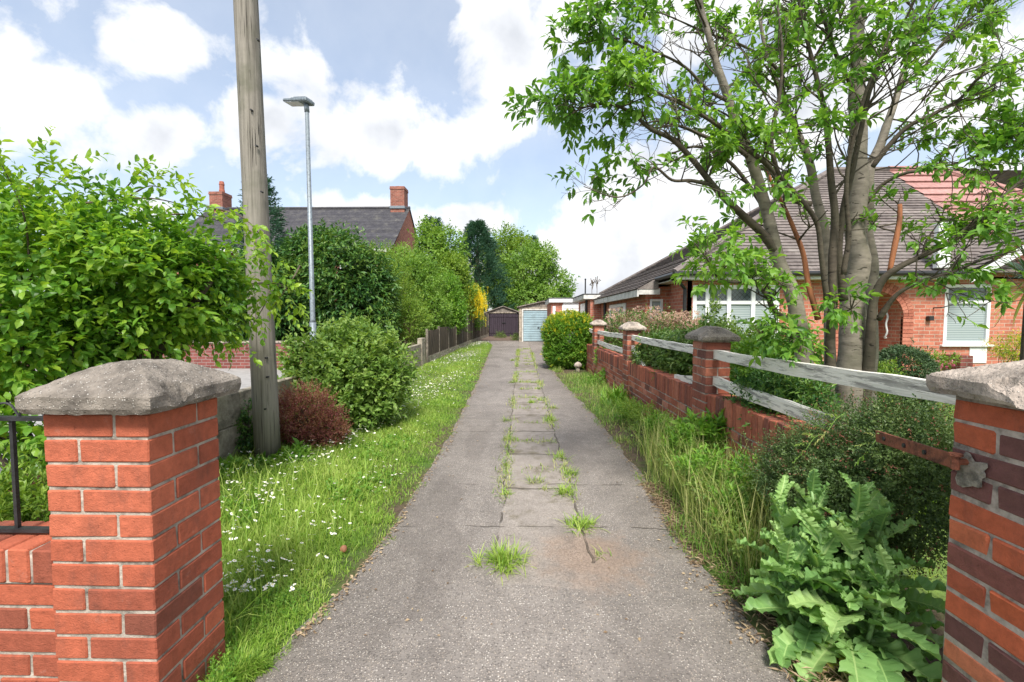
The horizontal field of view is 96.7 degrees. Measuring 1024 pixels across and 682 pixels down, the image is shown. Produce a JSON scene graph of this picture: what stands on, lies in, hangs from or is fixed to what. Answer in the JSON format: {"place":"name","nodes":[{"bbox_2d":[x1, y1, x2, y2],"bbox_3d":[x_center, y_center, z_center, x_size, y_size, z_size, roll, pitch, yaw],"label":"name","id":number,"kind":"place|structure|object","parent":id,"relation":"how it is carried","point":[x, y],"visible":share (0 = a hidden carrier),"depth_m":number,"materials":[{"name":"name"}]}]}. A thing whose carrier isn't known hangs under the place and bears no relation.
{"place":"outdoors","nodes":[
{"label":"outdoors","id":0,"kind":"place"},
{"bbox_2d":[0,369,308,478],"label":"road","id":1,"kind":"structure","parent":0,"point":[244,375],"depth_m":10.98,"materials":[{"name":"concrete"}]},
{"bbox_2d":[283,96,315,339],"bbox_3d":[-4.426,-2.072,9.587,0.659,5.955,0.262,1,3,23],"label":"street lamp","id":2,"kind":"object","parent":1,"relation":"on","point":[304,101],"visible":0.85,"depth_m":9.43,"materials":[{"name":"metal"}]},
{"bbox_2d":[177,181,419,341],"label":"house","id":3,"kind":"structure","parent":0,"point":[393,222],"depth_m":26.91,"materials":[{"name":"tile"}]},
{"bbox_2d":[0,0,1023,313],"label":"sky","id":4,"kind":"structure","parent":0,"point":[410,94],"materials":[{"name":"blue"}]},
{"bbox_2d":[255,335,795,681],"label":"driveway","id":5,"kind":"structure","parent":0,"point":[572,585],"depth_m":2.37,"materials":[{"name":"concrete"}]},
{"bbox_2d":[478,336,516,340],"bbox_3d":[-1.016,-0.181,30.308,2.700,0.001,6.100,0,3,1],"label":"soil patch","id":6,"kind":"object","parent":5,"relation":"on","point":[493,338],"visible":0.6,"depth_m":28.63,"materials":[{"name":"brown soil"}]},
{"bbox_2d":[494,332,505,337],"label":"garage weeds","id":7,"kind":"object","parent":6,"relation":"on","point":[503,335],"visible":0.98,"depth_m":31.00,"materials":[{"name":"green plant"}]},
{"bbox_2d":[510,333,518,339],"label":"garage weeds","id":8,"kind":"object","parent":6,"relation":"on","point":[516,334],"visible":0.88,"depth_m":27.47,"materials":[{"name":"green plant"}]},
{"bbox_2d":[462,536,536,585],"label":"weed tuft","id":9,"kind":"object","parent":5,"relation":"on","point":[499,556],"visible":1,"depth_m":2.56,"materials":[{"name":"green plant"}]},
{"bbox_2d":[498,487,513,495],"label":"weed tuft","id":10,"kind":"object","parent":5,"relation":"on","point":[507,492],"visible":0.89,"depth_m":3.57,"materials":[{"name":"green plant"}]},
{"bbox_2d":[501,434,516,440],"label":"weed tuft","id":11,"kind":"object","parent":5,"relation":"on","point":[508,437],"visible":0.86,"depth_m":5.15,"materials":[{"name":"green plant"}]},
{"bbox_2d":[291,357,767,643],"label":"fallen bits","id":12,"kind":"object","parent":5,"relation":"on","point":[308,626],"visible":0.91,"depth_m":2.33,"materials":[{"name":"brown plant"}]},
{"bbox_2d":[491,347,581,504],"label":"joint grass","id":13,"kind":"structure","parent":5,"relation":"on","point":[544,397],"depth_m":5.11,"materials":[{"name":"green plant"}]},
{"bbox_2d":[525,471,549,483],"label":"weed tuft","id":14,"kind":"object","parent":5,"relation":"on","point":[534,479],"visible":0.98,"depth_m":3.84,"materials":[{"name":"green plant"}]},
{"bbox_2d":[541,412,558,421],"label":"weed tuft","id":15,"kind":"object","parent":5,"relation":"on","point":[550,418],"visible":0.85,"depth_m":6.12,"materials":[{"name":"green plant"}]},
{"bbox_2d":[543,448,573,460],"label":"weed tuft","id":16,"kind":"object","parent":5,"relation":"on","point":[560,454],"visible":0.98,"depth_m":4.51,"materials":[{"name":"green plant"}]},
{"bbox_2d":[546,483,577,498],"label":"weed tuft","id":17,"kind":"object","parent":5,"relation":"on","point":[563,490],"visible":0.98,"depth_m":3.58,"materials":[{"name":"green plant"}]},
{"bbox_2d":[559,466,578,478],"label":"weed tuft","id":18,"kind":"object","parent":5,"relation":"on","point":[573,472],"visible":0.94,"depth_m":4.03,"materials":[{"name":"green plant"}]},
{"bbox_2d":[555,509,609,535],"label":"weed tuft","id":19,"kind":"object","parent":5,"relation":"on","point":[578,524],"visible":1,"depth_m":3.02,"materials":[{"name":"green plant"}]},
{"bbox_2d":[594,546,611,559],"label":"weed tuft","id":20,"kind":"object","parent":5,"relation":"on","point":[600,552],"visible":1,"depth_m":2.65,"materials":[{"name":"green plant"}]},
{"bbox_2d":[517,301,546,341],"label":"garage","id":21,"kind":"structure","parent":0,"point":[532,316],"depth_m":26.29,"materials":[{"name":"white paint"}]},
{"bbox_2d":[523,310,546,340],"bbox_3d":[1.532,-0.874,26.283,1.747,1.790,0.120,0,3,1],"label":"door","id":22,"kind":"structure","parent":21,"relation":"in","point":[533,320],"depth_m":26.30,"materials":[{"name":"blue paint"}]},
{"bbox_2d":[203,319,944,681],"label":"ground","id":23,"kind":"structure","parent":0,"point":[426,467],"depth_m":3.27,"materials":[{"name":"green plant"}]},
{"bbox_2d":[0,441,50,522],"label":"wall weeds","id":24,"kind":"object","parent":23,"relation":"on","point":[29,502],"depth_m":2.09,"materials":[{"name":"green plant"}]},
{"bbox_2d":[0,474,59,681],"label":"wall","id":25,"kind":"structure","parent":23,"relation":"on","point":[28,635],"depth_m":1.52,"materials":[{"name":"red brick"}]},
{"bbox_2d":[0,402,48,532],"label":"iron railing","id":26,"kind":"object","parent":25,"relation":"on","point":[17,527],"visible":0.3,"depth_m":1.58,"materials":[{"name":"black metal"}]},
{"bbox_2d":[15,359,240,681],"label":"gate pier","id":27,"kind":"structure","parent":23,"relation":"on","point":[132,460],"depth_m":1.48,"materials":[{"name":"red brick"}]},
{"bbox_2d":[0,126,313,492],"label":"leafy shrub","id":28,"kind":"object","parent":23,"relation":"on","point":[113,288],"visible":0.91,"depth_m":2.85,"materials":[{"name":"green plant"}]},
{"bbox_2d":[27,341,400,368],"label":"garden wall","id":29,"kind":"structure","parent":23,"relation":"on","point":[240,360],"depth_m":12.51,"materials":[{"name":"brick"}]},
{"bbox_2d":[232,398,253,455],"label":"ivy clump","id":30,"kind":"object","parent":23,"relation":"on","point":[247,442],"visible":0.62,"depth_m":4.66,"materials":[{"name":"green plant"}]},
{"bbox_2d":[196,579,315,681],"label":"chickweed patch","id":31,"kind":"object","parent":23,"relation":"on","point":[224,661],"visible":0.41,"depth_m":2.05,"materials":[{"name":"green plant"}]},
{"bbox_2d":[233,0,280,458],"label":"timber pole","id":32,"kind":"object","parent":23,"relation":"on","point":[265,410],"visible":0.86,"depth_m":4.34,"materials":[{"name":"brown wood"}]},
{"bbox_2d":[225,174,288,259],"bbox_3d":[-9.951,-2.450,17.889,4.594,8.173,5.058,0,3,1],"label":"weeping cypress","id":33,"kind":"object","parent":23,"relation":"on","point":[277,213],"visible":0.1,"depth_m":17.96,"materials":[{"name":"green plant"}]},
{"bbox_2d":[218,437,316,484],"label":"broadleaf weeds","id":34,"kind":"object","parent":23,"relation":"on","point":[298,450],"visible":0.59,"depth_m":4.27,"materials":[{"name":"green plant"}]},
{"bbox_2d":[203,217,405,345],"bbox_3d":[-6.846,-1.274,13.815,7.322,5.014,3.928,0,3,1],"label":"tall laurel","id":35,"kind":"object","parent":23,"relation":"on","point":[360,282],"visible":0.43,"depth_m":13.02,"materials":[{"name":"green plant"}]},
{"bbox_2d":[278,378,352,447],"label":"barberry bush","id":36,"kind":"object","parent":23,"relation":"on","point":[294,427],"visible":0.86,"depth_m":4.91,"materials":[{"name":"red plant"}]},
{"bbox_2d":[219,432,416,528],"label":"verge weeds","id":37,"kind":"object","parent":23,"relation":"on","point":[357,490],"visible":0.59,"depth_m":3.65,"materials":[{"name":"green plant"}]},
{"bbox_2d":[216,338,424,459],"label":"concrete wall","id":38,"kind":"structure","parent":23,"relation":"on","point":[230,406],"depth_m":4.61,"materials":[{"name":"grey concrete"}]},
{"bbox_2d":[340,545,346,552],"bbox_3d":[-0.999,1.232,2.699,0.039,0.042,0.039,0,3,1],"label":"round stone","id":39,"kind":"object","parent":23,"relation":"on","point":[343,548],"visible":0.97,"depth_m":2.69,"materials":[{"name":"stone"}]},
{"bbox_2d":[276,306,420,435],"bbox_3d":[-2.231,0.404,6.052,2.099,1.775,1.831,0,3,1],"label":"rounded shrub","id":40,"kind":"object","parent":23,"relation":"on","point":[360,367],"visible":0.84,"depth_m":5.72,"materials":[{"name":"green plant"}]},
{"bbox_2d":[220,341,488,604],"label":"daisies","id":41,"kind":"object","parent":23,"relation":"on","point":[480,343],"visible":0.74,"depth_m":3.94,"materials":[{"name":"white plant"}]},
{"bbox_2d":[368,234,435,345],"bbox_3d":[-4.037,-1.528,15.438,2.357,4.370,3.455,-3,4,-41],"label":"overgrown bush","id":42,"kind":"object","parent":23,"relation":"on","point":[407,307],"visible":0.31,"depth_m":15.16,"materials":[{"name":"green plant"}]},
{"bbox_2d":[382,238,456,352],"bbox_3d":[-3.760,-1.793,18.055,3.886,4.634,2.704,1,3,22],"label":"overgrown bush","id":43,"kind":"object","parent":23,"relation":"on","point":[431,292],"visible":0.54,"depth_m":17.61,"materials":[{"name":"green plant"}]},
{"bbox_2d":[424,215,450,266],"bbox_3d":[-5.517,-4.467,31.746,4.476,8.666,4.996,3,4,41],"label":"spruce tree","id":44,"kind":"object","parent":23,"relation":"on","point":[439,219],"visible":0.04,"depth_m":31.49,"materials":[{"name":"green plant"}]},
{"bbox_2d":[406,214,471,325],"bbox_3d":[-4.339,-3.365,24.860,3.414,7.179,4.516,2,4,40],"label":"sycamore tree","id":45,"kind":"object","parent":23,"relation":"on","point":[435,241],"visible":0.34,"depth_m":24.56,"materials":[{"name":"green plant"}]},
{"bbox_2d":[419,267,470,333],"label":"overgrown bush","id":46,"kind":"object","parent":23,"relation":"on","point":[460,306],"visible":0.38,"depth_m":19.96,"materials":[{"name":"green plant"}]},
{"bbox_2d":[426,311,487,362],"bbox_3d":[-2.236,-0.700,24.069,0.183,1.730,20.127,0,3,3],"label":"timber fence","id":47,"kind":"object","parent":23,"relation":"on","point":[441,340],"visible":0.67,"depth_m":18.16,"materials":[{"name":"wood"}]},
{"bbox_2d":[430,249,484,321],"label":"overgrown bush","id":48,"kind":"object","parent":23,"relation":"on","point":[458,264],"visible":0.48,"depth_m":23.55,"materials":[{"name":"green plant"}]},
{"bbox_2d":[463,281,488,330],"bbox_3d":[-2.202,-1.677,25.265,1.952,3.664,3.461,0,3,1],"label":"laburnum","id":49,"kind":"object","parent":23,"relation":"on","point":[481,301],"visible":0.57,"depth_m":24.22,"materials":[{"name":"yellow plant"}]},
{"bbox_2d":[458,219,522,331],"bbox_3d":[-3.114,-5.118,36.712,9.078,9.457,8.492,0,3,1],"label":"blue conifer","id":50,"kind":"object","parent":23,"relation":"on","point":[477,230],"visible":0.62,"depth_m":36.01,"materials":[{"name":"green plant"}]},
{"bbox_2d":[484,306,518,335],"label":"garage","id":51,"kind":"structure","parent":23,"relation":"on","point":[508,321],"depth_m":33.23,"materials":[{"name":"beige concrete"}]},
{"bbox_2d":[489,313,503,335],"bbox_3d":[-1.131,-1.222,33.255,1.052,1.730,0.055,0,3,1],"label":"door","id":52,"kind":"structure","parent":51,"relation":"in","point":[492,316],"depth_m":33.25,"materials":[{"name":"purple wood"}]},
{"bbox_2d":[504,313,517,335],"bbox_3d":[-0.059,-1.221,33.232,1.052,1.730,0.055,0,3,1],"label":"door","id":53,"kind":"structure","parent":51,"relation":"in","point":[510,319],"depth_m":33.23,"materials":[{"name":"purple wood"}]},
{"bbox_2d":[467,221,538,313],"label":"leafy tree","id":54,"kind":"object","parent":23,"relation":"on","point":[511,241],"visible":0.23,"depth_m":44.53,"materials":[{"name":"green plant"}]},
{"bbox_2d":[481,236,579,310],"bbox_3d":[1.504,-4.803,38.934,9.146,8.654,8.110,0,3,1],"label":"sycamore tree","id":55,"kind":"object","parent":23,"relation":"on","point":[539,285],"visible":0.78,"depth_m":38.46,"materials":[{"name":"green plant"}]},
{"bbox_2d":[524,235,537,273],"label":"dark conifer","id":56,"kind":"object","parent":23,"relation":"on","point":[533,237],"visible":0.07,"depth_m":49.16,"materials":[{"name":"green plant"}]},
{"bbox_2d":[545,298,578,339],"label":"brick store","id":57,"kind":"structure","parent":23,"relation":"on","point":[556,304],"depth_m":21.85,"materials":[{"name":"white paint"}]},
{"bbox_2d":[562,303,578,339],"bbox_3d":[2.855,-0.809,21.903,0.903,2.070,0.052,0,3,1],"label":"door","id":58,"kind":"structure","parent":57,"relation":"in","point":[570,306],"depth_m":21.84,"materials":[{"name":"white paint"}]},
{"bbox_2d":[540,308,593,369],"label":"golden hedge","id":59,"kind":"object","parent":23,"relation":"on","point":[561,349],"visible":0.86,"depth_m":12.06,"materials":[{"name":"green plant"}]},
{"bbox_2d":[574,362,581,371],"bbox_3d":[1.698,0.667,11.717,0.209,0.265,0.209,0,3,1],"label":"stone ornament","id":60,"kind":"object","parent":23,"relation":"on","point":[577,365],"visible":0.98,"depth_m":11.67,"materials":[{"name":"stone"}]},
{"bbox_2d":[572,294,602,320],"bbox_3d":[4.592,-0.737,19.135,3.720,2.310,3.820,0,3,1],"label":"lean to","id":61,"kind":"object","parent":23,"relation":"on","point":[588,305],"visible":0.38,"depth_m":17.36,"materials":[{"name":"brick"}]},
{"bbox_2d":[580,303,584,312],"bbox_3d":[3.010,-1.047,19.413,0.025,1.100,1.400,0,3,1],"label":"window","id":62,"kind":"structure","parent":61,"relation":"in","point":[582,306],"depth_m":19.34,"materials":[{"name":"white"}]},
{"bbox_2d":[581,346,606,384],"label":"ground ivy","id":63,"kind":"object","parent":23,"relation":"on","point":[600,372],"visible":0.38,"depth_m":9.58,"materials":[{"name":"green plant"}]},
{"bbox_2d":[589,320,607,375],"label":"fence pier","id":64,"kind":"structure","parent":23,"relation":"on","point":[598,325],"depth_m":10.65,"materials":[{"name":"brick"}]},
{"bbox_2d":[597,340,622,352],"bbox_3d":[1.993,0.110,9.168,0.062,0.105,3.020,0,3,1],"label":"fence rail","id":65,"kind":"object","parent":64,"relation":"attached to","point":[611,347],"visible":0.8,"depth_m":9.09,"materials":[{"name":"grey wood"}]},
{"bbox_2d":[590,383,629,404],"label":"day lily","id":66,"kind":"object","parent":23,"relation":"on","point":[615,392],"visible":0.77,"depth_m":7.37,"materials":[{"name":"green plant"}]},
{"bbox_2d":[618,322,646,397],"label":"fence pier","id":67,"kind":"structure","parent":23,"relation":"on","point":[629,329],"depth_m":7.36,"materials":[{"name":"brick"}]},
{"bbox_2d":[597,330,622,337],"bbox_3d":[1.993,-0.138,9.155,0.062,0.112,3.020,0,3,1],"label":"fence rail","id":68,"kind":"object","parent":67,"relation":"attached to","point":[611,334],"visible":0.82,"depth_m":9.09,"materials":[{"name":"grey wood"}]},
{"bbox_2d":[631,345,645,365],"bbox_3d":[1.946,0.272,6.959,0.062,0.393,0.850,0,3,1],"label":"fence rail","id":69,"kind":"object","parent":67,"relation":"attached to","point":[632,347],"visible":0.27,"depth_m":7.02,"materials":[{"name":"grey wood"}]},
{"bbox_2d":[614,396,675,437],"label":"yellow weeds","id":70,"kind":"object","parent":23,"relation":"on","point":[637,408],"visible":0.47,"depth_m":5.39,"materials":[{"name":"green plant"}]},
{"bbox_2d":[599,303,708,358],"bbox_3d":[2.833,0.090,9.398,1.441,1.785,4.628,-1,3,-15],"label":"viburnum bush","id":71,"kind":"object","parent":23,"relation":"on","point":[667,320],"visible":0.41,"depth_m":9.23,"materials":[{"name":"green plant"}]},
{"bbox_2d":[627,316,738,379],"bbox_3d":[2.316,0.390,6.295,1.155,1.461,2.106,0,3,1],"label":"rhododendron","id":72,"kind":"object","parent":23,"relation":"on","point":[670,361],"visible":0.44,"depth_m":6.04,"materials":[{"name":"green plant"}]},
{"bbox_2d":[549,365,827,600],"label":"tall grass","id":73,"kind":"structure","parent":23,"relation":"on","point":[691,500],"depth_m":3.08,"materials":[{"name":"green plant"}]},
{"bbox_2d":[615,397,769,526],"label":"mixed weeds","id":74,"kind":"object","parent":23,"relation":"on","point":[701,458],"visible":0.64,"depth_m":3.17,"materials":[{"name":"green plant"}]},
{"bbox_2d":[664,407,730,472],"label":"leafy weeds","id":75,"kind":"object","parent":23,"relation":"on","point":[710,425],"visible":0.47,"depth_m":3.91,"materials":[{"name":"green plant"}]},
{"bbox_2d":[684,326,740,420],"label":"fence pier","id":76,"kind":"structure","parent":23,"relation":"on","point":[707,341],"depth_m":4.22,"materials":[{"name":"brick"}]},
{"bbox_2d":[631,335,693,353],"bbox_3d":[1.924,0.025,5.920,0.062,0.103,2.900,0,3,1],"label":"fence rail","id":77,"kind":"object","parent":76,"relation":"attached to","point":[682,347],"visible":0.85,"depth_m":5.58,"materials":[{"name":"grey wood"}]},
{"bbox_2d":[674,374,692,383],"bbox_3d":[1.903,0.410,4.889,0.061,0.174,0.800,0,3,1],"label":"fence rail","id":78,"kind":"object","parent":76,"relation":"attached to","point":[687,379],"visible":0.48,"depth_m":4.96,"materials":[{"name":"grey wood"}]},
{"bbox_2d":[713,376,834,428],"bbox_3d":[1.873,0.422,3.443,0.061,0.116,1.590,0,3,1],"label":"fence rail","id":79,"kind":"object","parent":76,"relation":"attached to","point":[781,405],"visible":0.73,"depth_m":3.23,"materials":[{"name":"grey wood"}]},
{"bbox_2d":[583,344,871,514],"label":"boundary wall","id":80,"kind":"structure","parent":23,"relation":"on","point":[665,390],"depth_m":4.90,"materials":[{"name":"brick"}]},
{"bbox_2d":[638,479,915,681],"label":"dry litter","id":81,"kind":"object","parent":23,"relation":"on","point":[772,619],"visible":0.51,"depth_m":2.58,"materials":[{"name":"brown plant"}]},
{"bbox_2d":[593,166,1023,373],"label":"bungalow","id":82,"kind":"object","parent":23,"relation":"on","point":[923,322],"visible":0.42,"depth_m":9.91,"materials":[{"name":"brick"}]},
{"bbox_2d":[609,303,625,324],"bbox_3d":[3.301,-0.795,14.312,0.031,0.720,2.400,0,3,1],"label":"window","id":83,"kind":"structure","parent":82,"relation":"in","point":[616,306],"depth_m":14.25,"materials":[{"name":"grey glass"}]},
{"bbox_2d":[648,299,662,333],"bbox_3d":[3.519,-0.598,11.103,0.430,0.845,0.140,0,3,1],"label":"window","id":84,"kind":"structure","parent":82,"relation":"in","point":[656,302],"depth_m":11.11,"materials":[{"name":"grey glass"}]},
{"bbox_2d":[692,285,779,339],"bbox_3d":[4.857,-0.587,9.911,1.858,1.256,0.084,0,3,1],"label":"window","id":85,"kind":"structure","parent":82,"relation":"in","point":[744,305],"depth_m":9.89,"materials":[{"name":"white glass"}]},
{"bbox_2d":[940,284,993,346],"bbox_3d":[9.779,-0.546,9.782,1.090,1.336,0.140,0,3,1],"label":"window","id":86,"kind":"structure","parent":82,"relation":"in","point":[954,334],"depth_m":9.81,"materials":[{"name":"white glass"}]},
{"bbox_2d":[792,433,827,517],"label":"grass stalk","id":87,"kind":"object","parent":23,"relation":"on","point":[807,447],"depth_m":2.31,"materials":[{"name":"green plant"}]},
{"bbox_2d":[815,413,849,497],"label":"grass stalk","id":88,"kind":"object","parent":23,"relation":"on","point":[829,428],"depth_m":2.25,"materials":[{"name":"green plant"}]},
{"bbox_2d":[732,468,945,681],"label":"poppy plant","id":89,"kind":"object","parent":23,"relation":"on","point":[853,604],"visible":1,"depth_m":1.88,"materials":[{"name":"green plant"}]},
{"bbox_2d":[735,381,954,590],"bbox_3d":[1.763,0.749,2.353,1.117,1.133,1.039,2,4,37],"label":"cotoneaster bush","id":90,"kind":"object","parent":23,"relation":"on","point":[916,479],"visible":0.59,"depth_m":2.13,"materials":[{"name":"green plant"}]},
{"bbox_2d":[854,432,891,546],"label":"grass stalk","id":91,"kind":"object","parent":23,"relation":"on","point":[857,462],"depth_m":2.05,"materials":[{"name":"green plant"}]},
{"bbox_2d":[926,360,1023,681],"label":"gate pier","id":92,"kind":"structure","parent":23,"relation":"on","point":[984,625],"depth_m":1.45,"materials":[{"name":"brick"}]},
{"bbox_2d":[713,350,955,404],"bbox_3d":[1.861,0.179,2.850,0.062,0.121,2.750,0,3,1],"label":"fence rail","id":93,"kind":"object","parent":92,"relation":"attached to","point":[902,385],"visible":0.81,"depth_m":2.47,"materials":[{"name":"grey wood"}]},
{"bbox_2d":[876,430,949,467],"bbox_3d":[1.549,0.412,1.770,0.022,0.095,0.524,1,3,16],"label":"iron bar","id":94,"kind":"object","parent":92,"relation":"attached to","point":[936,455],"visible":0.88,"depth_m":1.73,"materials":[{"name":"brown metal"}]},
{"bbox_2d":[729,393,954,600],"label":"lawn","id":95,"kind":"structure","parent":0,"point":[940,594],"depth_m":2.48,"materials":[{"name":"green plant"}]},
{"bbox_2d":[681,292,784,393],"bbox_3d":[3.111,0.209,6.396,1.866,1.809,1.217,2,4,38],"label":"garden shrub","id":96,"kind":"object","parent":95,"relation":"on","point":[732,328],"visible":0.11,"depth_m":6.41,"materials":[{"name":"green plant"}]},
{"bbox_2d":[501,0,1023,436],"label":"broadleaf tree","id":97,"kind":"object","parent":95,"relation":"on","point":[853,219],"visible":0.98,"depth_m":3.18,"materials":[{"name":"green plant"}]},
{"bbox_2d":[734,276,882,367],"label":"sucker shoots","id":98,"kind":"object","parent":97,"relation":"attached to","point":[771,327],"visible":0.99,"depth_m":3.16,"materials":[{"name":"green plant"}]},
{"bbox_2d":[729,325,836,384],"bbox_3d":[2.647,0.507,4.458,1.230,1.411,1.039,0,3,1],"label":"garden shrub","id":99,"kind":"object","parent":95,"relation":"on","point":[751,346],"visible":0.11,"depth_m":4.45,"materials":[{"name":"green plant"}]},
{"bbox_2d":[723,351,845,441],"bbox_3d":[2.120,0.661,3.518,0.801,1.189,0.964,0,3,1],"label":"nettle patch","id":100,"kind":"object","parent":95,"relation":"on","point":[787,387],"visible":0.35,"depth_m":3.39,"materials":[{"name":"green plant"}]},
{"bbox_2d":[877,356,907,405],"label":"fern clump","id":101,"kind":"object","parent":95,"relation":"on","point":[882,369],"visible":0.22,"depth_m":4.75,"materials":[{"name":"green plant"}]},
{"bbox_2d":[878,338,947,426],"bbox_3d":[4.706,0.550,5.526,0.869,1.216,0.894,0,3,1],"label":"box ball","id":102,"kind":"object","parent":95,"relation":"on","point":[924,369],"visible":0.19,"depth_m":5.34,"materials":[{"name":"green plant"}]},
{"bbox_2d":[911,347,962,369],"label":"pink flowers","id":103,"kind":"object","parent":95,"relation":"on","point":[944,361],"visible":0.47,"depth_m":8.77,"materials":[{"name":"green plant"}]},
{"bbox_2d":[942,354,972,370],"bbox_3d":[9.050,0.605,9.256,0.250,0.642,0.400,0,3,1],"label":"brick planter","id":104,"kind":"object","parent":95,"relation":"on","point":[966,361],"visible":0.2,"depth_m":9.05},
{"bbox_2d":[978,329,1020,362],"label":"garden shrub","id":105,"kind":"object","parent":95,"relation":"on","point":[1007,352],"visible":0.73,"depth_m":8.45,"materials":[{"name":"yellow plant"}]},
{"bbox_2d":[980,240,1023,360],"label":"tree","id":106,"kind":"object","parent":95,"relation":"on","point":[1021,269],"visible":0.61,"depth_m":6.08,"materials":[{"name":"green plant"}]}
]}

